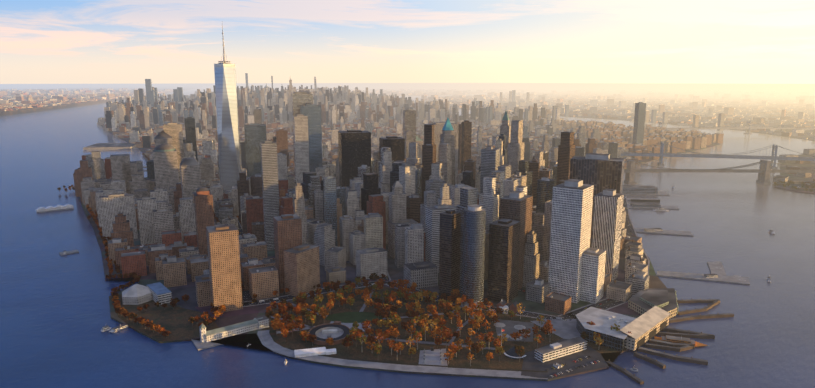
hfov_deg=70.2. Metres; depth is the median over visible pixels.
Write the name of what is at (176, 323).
wagner park
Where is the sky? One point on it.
(42, 41)
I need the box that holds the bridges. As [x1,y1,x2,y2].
[549,121,814,183]
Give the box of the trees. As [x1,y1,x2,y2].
[57,153,814,365]
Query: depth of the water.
1042.16 m
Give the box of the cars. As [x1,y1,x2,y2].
[238,197,646,376]
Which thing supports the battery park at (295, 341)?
on the manhattan
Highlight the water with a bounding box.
[0,83,814,387]
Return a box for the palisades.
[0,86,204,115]
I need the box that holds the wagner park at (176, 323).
[109,295,218,341]
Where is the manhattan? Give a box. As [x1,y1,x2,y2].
[78,125,722,380]
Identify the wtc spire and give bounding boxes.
[218,25,229,63]
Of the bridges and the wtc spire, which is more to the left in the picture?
the wtc spire
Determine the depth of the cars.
899.53 m
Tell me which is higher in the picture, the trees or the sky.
the sky
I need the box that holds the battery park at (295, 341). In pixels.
[262,286,626,378]
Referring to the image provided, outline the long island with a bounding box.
[420,84,814,193]
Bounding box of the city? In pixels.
[0,73,814,314]
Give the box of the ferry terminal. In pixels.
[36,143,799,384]
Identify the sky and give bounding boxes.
[0,0,814,83]
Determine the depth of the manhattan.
969.34 m
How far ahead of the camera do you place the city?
1359.94 m
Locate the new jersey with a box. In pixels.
[0,84,206,90]
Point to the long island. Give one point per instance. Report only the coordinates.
(768, 88)

